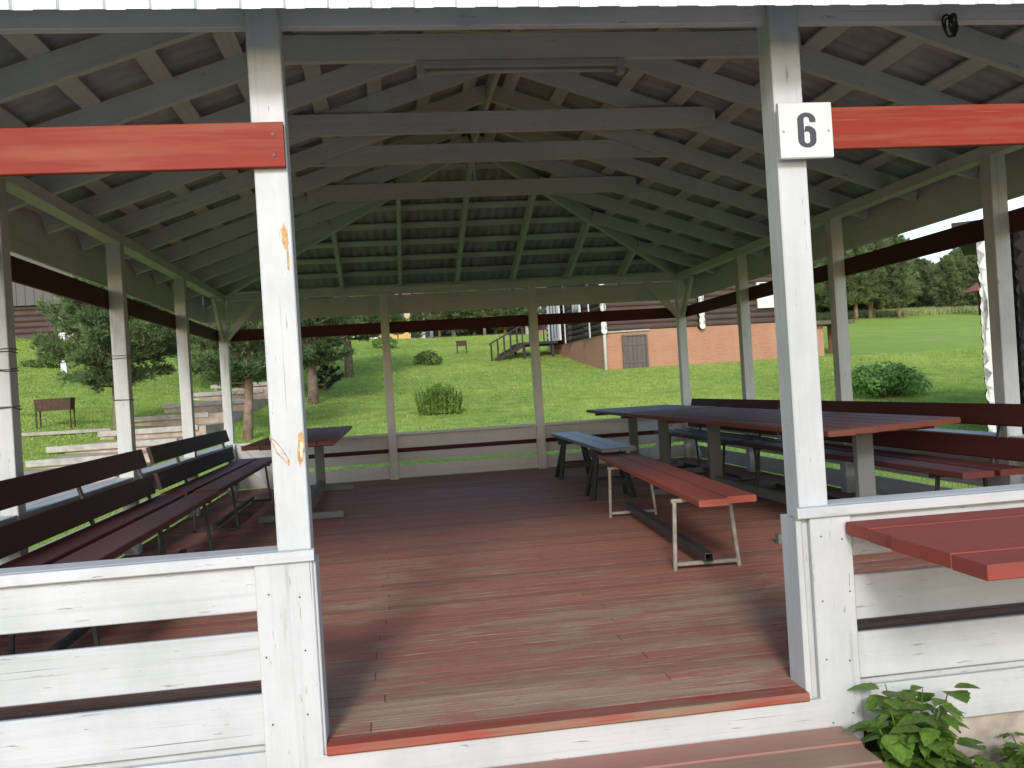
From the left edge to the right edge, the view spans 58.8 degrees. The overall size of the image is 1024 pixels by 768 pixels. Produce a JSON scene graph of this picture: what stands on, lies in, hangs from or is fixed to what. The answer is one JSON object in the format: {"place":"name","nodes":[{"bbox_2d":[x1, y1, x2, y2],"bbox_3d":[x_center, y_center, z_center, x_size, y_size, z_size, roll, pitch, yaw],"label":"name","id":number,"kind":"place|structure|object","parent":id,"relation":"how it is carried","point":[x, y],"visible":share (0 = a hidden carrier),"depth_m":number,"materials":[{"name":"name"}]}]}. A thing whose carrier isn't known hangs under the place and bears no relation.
{"place":"outdoors","nodes":[
{"label":"outdoors","id":0,"kind":"place"},
{"bbox_2d":[24,385,267,504],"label":"path","id":1,"kind":"structure","parent":0,"point":[213,422],"depth_m":26.47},
{"bbox_2d":[25,454,116,467],"bbox_3d":[-9.392,1.669,19.893,2.351,0.160,0.120,-4,0,-8],"label":"step timber","id":2,"kind":"object","parent":1,"relation":"on","point":[51,462],"visible":0.54,"depth_m":19.77,"materials":[{"name":"grey wood"}]},
{"bbox_2d":[46,438,177,452],"bbox_3d":[-9.617,1.482,21.871,3.001,0.160,0.125,-4,0,-8],"label":"step timber","id":3,"kind":"object","parent":1,"relation":"on","point":[96,446],"visible":0.85,"depth_m":21.78,"materials":[{"name":"grey wood"}]},
{"bbox_2d":[97,425,197,436],"bbox_3d":[-9.648,1.245,24.099,2.551,0.160,0.120,-4,0,-7],"label":"step timber","id":4,"kind":"object","parent":1,"relation":"on","point":[145,431],"visible":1,"depth_m":24.05,"materials":[{"name":"grey wood"}]},
{"bbox_2d":[134,412,208,421],"bbox_3d":[-10.215,0.989,26.532,2.602,0.160,0.120,-4,0,-9],"label":"step timber","id":5,"kind":"object","parent":1,"relation":"on","point":[166,417],"visible":0.65,"depth_m":26.48,"materials":[{"name":"grey wood"}]},
{"bbox_2d":[163,399,243,408],"bbox_3d":[-9.916,0.633,29.523,2.751,0.160,0.120,-4,0,-7],"label":"step timber","id":6,"kind":"object","parent":1,"relation":"on","point":[205,403],"visible":0.65,"depth_m":29.46,"materials":[{"name":"beige wood"}]},
{"bbox_2d":[193,389,263,396],"bbox_3d":[-10.383,0.330,32.679,2.801,0.160,0.128,-4,0,-8],"label":"step timber","id":7,"kind":"object","parent":1,"relation":"on","point":[217,393],"visible":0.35,"depth_m":32.60,"materials":[{"name":"beige wood"}]},
{"bbox_2d":[210,382,266,388],"bbox_3d":[-10.622,0.044,35.656,2.352,0.160,0.120,-4,0,-6],"label":"step timber","id":8,"kind":"object","parent":1,"relation":"on","point":[254,383],"visible":0.39,"depth_m":35.65,"materials":[{"name":"beige wood"}]},
{"bbox_2d":[409,293,424,338],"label":"house","id":9,"kind":"structure","parent":0,"point":[423,336],"depth_m":98.06,"materials":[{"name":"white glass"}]},
{"bbox_2d":[19,354,986,513],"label":"clover flowers","id":10,"kind":"object","parent":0,"point":[462,386],"visible":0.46,"depth_m":33.13,"materials":[{"name":"plant"}]},
{"bbox_2d":[15,312,1003,766],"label":"ground","id":11,"kind":"structure","parent":0,"point":[902,334],"depth_m":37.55,"materials":[{"name":"green plant"}]},
{"bbox_2d":[18,355,68,367],"bbox_3d":[-19.278,-0.906,37.341,2.053,0.592,1.191,-4,0,-8],"label":"bush","id":12,"kind":"object","parent":11,"relation":"on","point":[31,363],"visible":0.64,"depth_m":37.09,"materials":[{"name":"green plant"}]},
{"bbox_2d":[10,252,81,342],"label":"log house","id":13,"kind":"structure","parent":11,"relation":"on","point":[28,319],"depth_m":43.08,"materials":[{"name":"brown wood"}]},
{"bbox_2d":[33,397,75,429],"bbox_3d":[-12.880,0.867,25.606,1.020,0.921,0.300,-4,0,-2],"label":"brazier","id":14,"kind":"object","parent":11,"relation":"on","point":[52,404],"visible":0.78,"depth_m":25.47,"materials":[{"name":"metal"}]},
{"bbox_2d":[57,318,72,374],"bbox_3d":[-17.280,-1.459,35.593,1.300,2.600,0.240,-4,0,-8],"label":"white pole","id":15,"kind":"object","parent":11,"relation":"on","point":[64,366],"depth_m":35.48,"materials":[{"name":"white"}]},
{"bbox_2d":[21,428,109,436],"bbox_3d":[-12.360,1.322,24.541,2.740,0.130,0.280,-4,0,-29],"label":"plank","id":16,"kind":"object","parent":11,"relation":"on","point":[62,432],"visible":0.82,"depth_m":24.53,"materials":[{"name":"grey wood"}]},
{"bbox_2d":[28,271,177,439],"bbox_3d":[-10.634,-1.626,24.171,4.007,6.687,4.424,-4,0,-8],"label":"pine tree","id":17,"kind":"object","parent":11,"relation":"on","point":[90,325],"visible":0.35,"depth_m":23.51,"materials":[{"name":"green plant"}]},
{"bbox_2d":[170,301,259,390],"bbox_3d":[-11.652,-3.616,35.814,5.598,8.227,4.950,-4,0,-8],"label":"pine tree","id":18,"kind":"object","parent":11,"relation":"on","point":[201,372],"depth_m":35.01,"materials":[{"name":"green plant"}]},
{"bbox_2d":[170,296,309,440],"bbox_3d":[-7.159,-1.269,23.915,3.852,6.012,3.765,-4,0,-8],"label":"pine tree","id":19,"kind":"object","parent":11,"relation":"on","point":[250,367],"visible":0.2,"depth_m":23.40,"materials":[{"name":"green plant"}]},
{"bbox_2d":[305,363,345,389],"bbox_3d":[-7.670,-0.648,37.455,1.462,2.290,1.435,-4,0,33],"label":"fir sapling","id":20,"kind":"object","parent":11,"relation":"on","point":[328,384],"visible":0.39,"depth_m":37.32,"materials":[{"name":"green plant"}]},
{"bbox_2d":[300,296,364,403],"bbox_3d":[-7.544,-2.448,32.810,4.284,6.874,4.185,-4,0,-22],"label":"pine tree","id":21,"kind":"object","parent":11,"relation":"on","point":[319,352],"visible":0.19,"depth_m":32.33,"materials":[{"name":"green plant"}]},
{"bbox_2d":[343,294,406,377],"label":"pine tree","id":22,"kind":"object","parent":11,"relation":"on","point":[348,367],"visible":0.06,"depth_m":42.58,"materials":[{"name":"green plant"}]},
{"bbox_2d":[372,337,397,348],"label":"bush","id":23,"kind":"object","parent":11,"relation":"on","point":[392,345],"visible":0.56,"depth_m":60.57,"materials":[{"name":"green plant"}]},
{"bbox_2d":[378,293,410,338],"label":"house","id":24,"kind":"structure","parent":11,"relation":"on","point":[406,335],"depth_m":94.13,"materials":[{"name":"paint"}]},
{"bbox_2d":[390,313,407,338],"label":"pine tree","id":25,"kind":"object","parent":11,"relation":"on","point":[397,334],"visible":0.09,"depth_m":77.93,"materials":[{"name":"green plant"}]},
{"bbox_2d":[408,313,425,338],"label":"pine tree","id":26,"kind":"object","parent":11,"relation":"on","point":[415,317],"visible":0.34,"depth_m":79.84,"materials":[{"name":"green plant"}]},
{"bbox_2d":[412,349,442,364],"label":"bush","id":27,"kind":"object","parent":11,"relation":"on","point":[432,357],"visible":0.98,"depth_m":47.87,"materials":[{"name":"green plant"}]},
{"bbox_2d":[418,292,451,337],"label":"pine tree","id":28,"kind":"object","parent":11,"relation":"on","point":[426,318],"visible":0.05,"depth_m":79.34,"materials":[{"name":"green plant"}]},
{"bbox_2d":[414,382,463,415],"bbox_3d":[-2.308,0.458,28.506,1.594,1.092,1.077,-4,0,-8],"label":"bush","id":29,"kind":"object","parent":11,"relation":"on","point":[437,400],"visible":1,"depth_m":28.19,"materials":[{"name":"green plant"}]},
{"bbox_2d":[426,290,474,336],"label":"pine tree","id":30,"kind":"object","parent":11,"relation":"on","point":[449,314],"visible":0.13,"depth_m":77.69,"materials":[{"name":"green plant"}]},
{"bbox_2d":[424,319,497,337],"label":"house","id":31,"kind":"structure","parent":11,"relation":"on","point":[434,334],"depth_m":85.89,"materials":[{"name":"wood"}]},
{"bbox_2d":[456,340,466,352],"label":"brazier","id":32,"kind":"object","parent":11,"relation":"on","point":[462,343],"visible":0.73,"depth_m":54.53,"materials":[{"name":"metal"}]},
{"bbox_2d":[459,328,482,336],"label":"pine tree","id":33,"kind":"object","parent":11,"relation":"on","point":[469,331],"visible":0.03,"depth_m":80.78,"materials":[{"name":"green plant"}]},
{"bbox_2d":[461,289,504,335],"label":"pine tree","id":34,"kind":"object","parent":11,"relation":"on","point":[485,313],"visible":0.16,"depth_m":76.22,"materials":[{"name":"green plant"}]},
{"bbox_2d":[490,288,527,333],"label":"pine tree","id":35,"kind":"object","parent":11,"relation":"on","point":[510,312],"visible":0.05,"depth_m":78.66,"materials":[{"name":"green plant"}]},
{"bbox_2d":[0,0,1023,767],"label":"pavilion","id":36,"kind":"structure","parent":11,"relation":"on","point":[182,158],"depth_m":5.56,"materials":[{"name":"paint"}]},
{"bbox_2d":[0,348,17,352],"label":"wire loop","id":37,"kind":"object","parent":36,"relation":"attached to","point":[9,351],"visible":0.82,"depth_m":5.39,"materials":[{"name":"black metal"}]},
{"bbox_2d":[0,367,19,371],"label":"wire loop","id":38,"kind":"object","parent":36,"relation":"attached to","point":[9,369],"visible":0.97,"depth_m":5.39,"materials":[{"name":"black metal"}]},
{"bbox_2d":[0,405,21,409],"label":"wire loop","id":39,"kind":"object","parent":36,"relation":"attached to","point":[11,407],"visible":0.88,"depth_m":5.39,"materials":[{"name":"black metal"}]},
{"bbox_2d":[0,449,217,654],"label":"backed bench","id":40,"kind":"object","parent":36,"relation":"on","point":[115,536],"visible":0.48,"depth_m":5.64,"materials":[{"name":"red paint"}]},
{"bbox_2d":[146,430,271,532],"bbox_3d":[-3.155,1.011,10.014,0.626,0.914,4.169,-4,0,-8],"label":"backed bench","id":41,"kind":"object","parent":36,"relation":"on","point":[220,480],"visible":0.94,"depth_m":9.21,"materials":[{"name":"red paint"}]},
{"bbox_2d":[241,426,353,523],"bbox_3d":[-2.381,1.004,10.694,0.876,0.831,4.115,-4,0,-8],"label":"plank table","id":42,"kind":"object","parent":36,"relation":"on","point":[318,439],"visible":0.61,"depth_m":10.29,"materials":[{"name":"paint"}]},
{"bbox_2d":[416,57,624,77],"bbox_3d":[0.062,-2.048,5.877,1.354,0.094,0.072,-4,0,-8],"label":"fluorescent lamp","id":43,"kind":"object","parent":36,"relation":"attached to","point":[496,66],"visible":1,"depth_m":5.85,"materials":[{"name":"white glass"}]},
{"bbox_2d":[551,431,636,500],"bbox_3d":[0.915,0.936,10.910,0.497,0.572,3.650,-4,0,-6],"label":"plank bench","id":44,"kind":"object","parent":36,"relation":"on","point":[596,445],"visible":0.98,"depth_m":9.84,"materials":[{"name":"grey wood"}]},
{"bbox_2d":[586,405,714,477],"bbox_3d":[1.832,0.742,12.152,1.200,0.836,2.160,-4,0,-8],"label":"plank table","id":45,"kind":"object","parent":36,"relation":"on","point":[663,436],"visible":0.6,"depth_m":11.61,"materials":[{"name":"grey paint"}]},
{"bbox_2d":[598,453,756,570],"bbox_3d":[1.155,0.945,7.284,0.455,0.502,3.740,-4,0,-4],"label":"plank bench","id":46,"kind":"object","parent":36,"relation":"on","point":[692,488],"visible":1,"depth_m":6.28,"materials":[{"name":"red paint"}]},
{"bbox_2d":[654,398,779,480],"bbox_3d":[2.499,0.662,11.357,0.626,0.914,2.913,-4,0,-8],"label":"backed bench","id":47,"kind":"object","parent":36,"relation":"on","point":[726,438],"visible":0.49,"depth_m":10.95,"materials":[{"name":"wood"}]},
{"bbox_2d":[626,407,960,543],"bbox_3d":[2.317,0.709,8.535,1.400,0.831,5.117,-4,0,-8],"label":"plank table","id":48,"kind":"object","parent":36,"relation":"on","point":[860,428],"visible":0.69,"depth_m":7.44,"materials":[{"name":"paint"}]},
{"bbox_2d":[776,102,833,159],"bbox_3d":[1.137,-0.983,3.525,0.216,0.216,0.022,-4,0,-8],"label":"number sign","id":49,"kind":"object","parent":36,"relation":"attached to","point":[804,130],"visible":1,"depth_m":3.52,"materials":[{"name":"white metal"}]},
{"bbox_2d":[737,400,1023,499],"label":"backed bench","id":50,"kind":"object","parent":36,"relation":"on","point":[998,446],"visible":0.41,"depth_m":6.84,"materials":[{"name":"red paint"}]},
{"bbox_2d":[846,507,1023,580],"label":"counter table","id":51,"kind":"object","parent":36,"relation":"attached to","point":[986,545],"visible":1,"depth_m":3.10,"materials":[{"name":"paint"}]},
{"bbox_2d":[941,13,958,37],"bbox_3d":[1.761,-1.437,3.642,0.064,0.103,0.032,-4,0,-8],"label":"cable coil","id":52,"kind":"object","parent":36,"relation":"hanging from","point":[953,26],"visible":1,"depth_m":3.64,"materials":[{"name":"black rubber"}]},
{"bbox_2d":[497,287,547,334],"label":"house","id":53,"kind":"structure","parent":11,"relation":"on","point":[540,329],"depth_m":84.00,"materials":[{"name":"white brick"}]},
{"bbox_2d":[510,288,543,333],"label":"pine tree","id":54,"kind":"object","parent":11,"relation":"on","point":[526,313],"visible":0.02,"depth_m":82.66,"materials":[{"name":"green plant"}]},
{"bbox_2d":[489,274,854,369],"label":"log house","id":55,"kind":"structure","parent":11,"relation":"on","point":[712,336],"depth_m":43.55,"materials":[{"name":"orange brick"}]},
{"bbox_2d":[547,306,561,340],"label":"porch door","id":56,"kind":"structure","parent":55,"relation":"in","point":[555,329],"depth_m":50.19,"materials":[{"name":"white wood"}]},
{"bbox_2d":[572,305,580,312],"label":"window","id":57,"kind":"structure","parent":55,"relation":"in","point":[575,308],"depth_m":45.68,"materials":[{"name":"white glass"}]},
{"bbox_2d":[621,334,648,368],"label":"cellar door","id":58,"kind":"structure","parent":55,"relation":"in","point":[634,346],"depth_m":42.76,"materials":[{"name":"grey wood"}]},
{"bbox_2d":[756,282,773,307],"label":"window","id":59,"kind":"structure","parent":55,"relation":"in","point":[765,302],"depth_m":43.78,"materials":[{"name":"white glass"}]},
{"bbox_2d":[491,726,888,767],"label":"wooden step","id":60,"kind":"object","parent":11,"relation":"on","point":[833,747],"visible":1,"depth_m":3.32,"materials":[{"name":"paint"}]},
{"bbox_2d":[813,262,824,311],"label":"pine tree","id":61,"kind":"object","parent":11,"relation":"on","point":[817,298],"visible":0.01,"depth_m":77.45,"materials":[{"name":"green plant"}]},
{"bbox_2d":[817,305,829,312],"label":"pine tree","id":62,"kind":"object","parent":11,"relation":"on","point":[820,309],"visible":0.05,"depth_m":83.83,"materials":[{"name":"green plant"}]},
{"bbox_2d":[813,249,867,308],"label":"pine tree","id":63,"kind":"object","parent":11,"relation":"on","point":[822,288],"visible":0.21,"depth_m":70.29,"materials":[{"name":"green plant"}]},
{"bbox_2d":[819,249,872,306],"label":"pine tree","id":64,"kind":"object","parent":11,"relation":"on","point":[853,255],"visible":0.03,"depth_m":70.96,"materials":[{"name":"green plant"}]},
{"bbox_2d":[847,298,882,310],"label":"pine tree","id":65,"kind":"object","parent":11,"relation":"on","point":[866,304],"visible":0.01,"depth_m":81.44,"materials":[{"name":"green plant"}]},
{"bbox_2d":[846,244,886,319],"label":"pine tree","id":66,"kind":"object","parent":11,"relation":"on","point":[870,288],"visible":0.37,"depth_m":70.54,"materials":[{"name":"green plant"}]},
{"bbox_2d":[849,301,883,309],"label":"pine tree","id":67,"kind":"object","parent":11,"relation":"on","point":[879,305],"visible":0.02,"depth_m":82.22,"materials":[{"name":"green plant"}]},
{"bbox_2d":[861,238,893,317],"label":"pine tree","id":68,"kind":"object","parent":11,"relation":"on","point":[878,244],"visible":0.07,"depth_m":72.11,"materials":[{"name":"green plant"}]},
{"bbox_2d":[873,237,893,309],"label":"pine tree","id":69,"kind":"object","parent":11,"relation":"on","point":[883,307],"visible":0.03,"depth_m":84.81,"materials":[{"name":"green plant"}]},
{"bbox_2d":[851,360,932,397],"bbox_3d":[11.100,-0.106,26.939,2.680,1.211,2.131,-4,0,-8],"label":"bush","id":70,"kind":"object","parent":11,"relation":"on","point":[876,379],"visible":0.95,"depth_m":26.57,"materials":[{"name":"green plant"}]},
{"bbox_2d":[816,304,977,319],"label":"meadow grass","id":71,"kind":"structure","parent":11,"relation":"on","point":[934,309],"depth_m":74.50,"materials":[{"name":"green plant"}]},
{"bbox_2d":[877,259,922,317],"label":"pine tree","id":72,"kind":"object","parent":11,"relation":"on","point":[903,284],"visible":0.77,"depth_m":70.40,"materials":[{"name":"green plant"}]},
{"bbox_2d":[880,234,919,308],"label":"pine tree","id":73,"kind":"object","parent":11,"relation":"on","point":[896,239],"visible":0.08,"depth_m":83.98,"materials":[{"name":"green plant"}]},
{"bbox_2d":[901,259,919,308],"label":"pine tree","id":74,"kind":"object","parent":11,"relation":"on","point":[912,305],"visible":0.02,"depth_m":87.65,"materials":[{"name":"green plant"}]},
{"bbox_2d":[902,262,923,308],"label":"pine tree","id":75,"kind":"object","parent":11,"relation":"on","point":[914,289],"visible":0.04,"depth_m":85.71,"materials":[{"name":"green plant"}]},
{"bbox_2d":[843,682,989,767],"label":"weed plant","id":76,"kind":"object","parent":11,"relation":"on","point":[905,736],"visible":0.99,"depth_m":3.28,"materials":[{"name":"green plant"}]},
{"bbox_2d":[913,257,939,308],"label":"pine tree","id":77,"kind":"object","parent":11,"relation":"on","point":[923,265],"visible":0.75,"depth_m":85.54,"materials":[{"name":"green plant"}]},
{"bbox_2d":[920,259,939,306],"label":"pine tree","id":78,"kind":"object","parent":11,"relation":"on","point":[933,266],"visible":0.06,"depth_m":89.15,"materials":[{"name":"green plant"}]},
{"bbox_2d":[928,254,967,307],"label":"pine tree","id":79,"kind":"object","parent":11,"relation":"on","point":[947,289],"visible":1,"depth_m":77.69,"materials":[{"name":"green plant"}]},
{"bbox_2d":[896,757,999,767],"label":"weed plant","id":80,"kind":"object","parent":11,"relation":"on","point":[963,765],"visible":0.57,"depth_m":3.25,"materials":[{"name":"green plant"}]},
{"bbox_2d":[944,248,972,305],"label":"pine tree","id":81,"kind":"object","parent":11,"relation":"on","point":[960,259],"visible":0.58,"depth_m":78.02,"materials":[{"name":"green plant"}]},
{"bbox_2d":[963,255,978,306],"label":"pine tree","id":82,"kind":"object","parent":11,"relation":"on","point":[972,261],"visible":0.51,"depth_m":77.80,"materials":[{"name":"green plant"}]},
{"bbox_2d":[962,283,980,314],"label":"garden shelter","id":83,"kind":"object","parent":11,"relation":"on","point":[975,288],"visible":0.26,"depth_m":70.04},
{"bbox_2d":[968,745,1001,767],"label":"weed plant","id":84,"kind":"object","parent":11,"relation":"on","point":[981,760],"visible":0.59,"depth_m":3.34,"materials":[{"name":"green plant"}]},
{"bbox_2d":[951,220,1023,433],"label":"log house","id":85,"kind":"structure","parent":11,"relation":"on","point":[1017,248],"depth_m":16.89,"materials":[{"name":"white wood"}]},
{"bbox_2d":[990,732,1023,767],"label":"weed plant","id":86,"kind":"object","parent":11,"relation":"on","point":[1014,759],"visible":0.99,"depth_m":3.51,"materials":[{"name":"green plant"}]},
{"bbox_2d":[363,196,1023,338],"label":"sky","id":87,"kind":"structure","parent":0,"point":[1015,203],"materials":[{"name":"white"}]}
]}

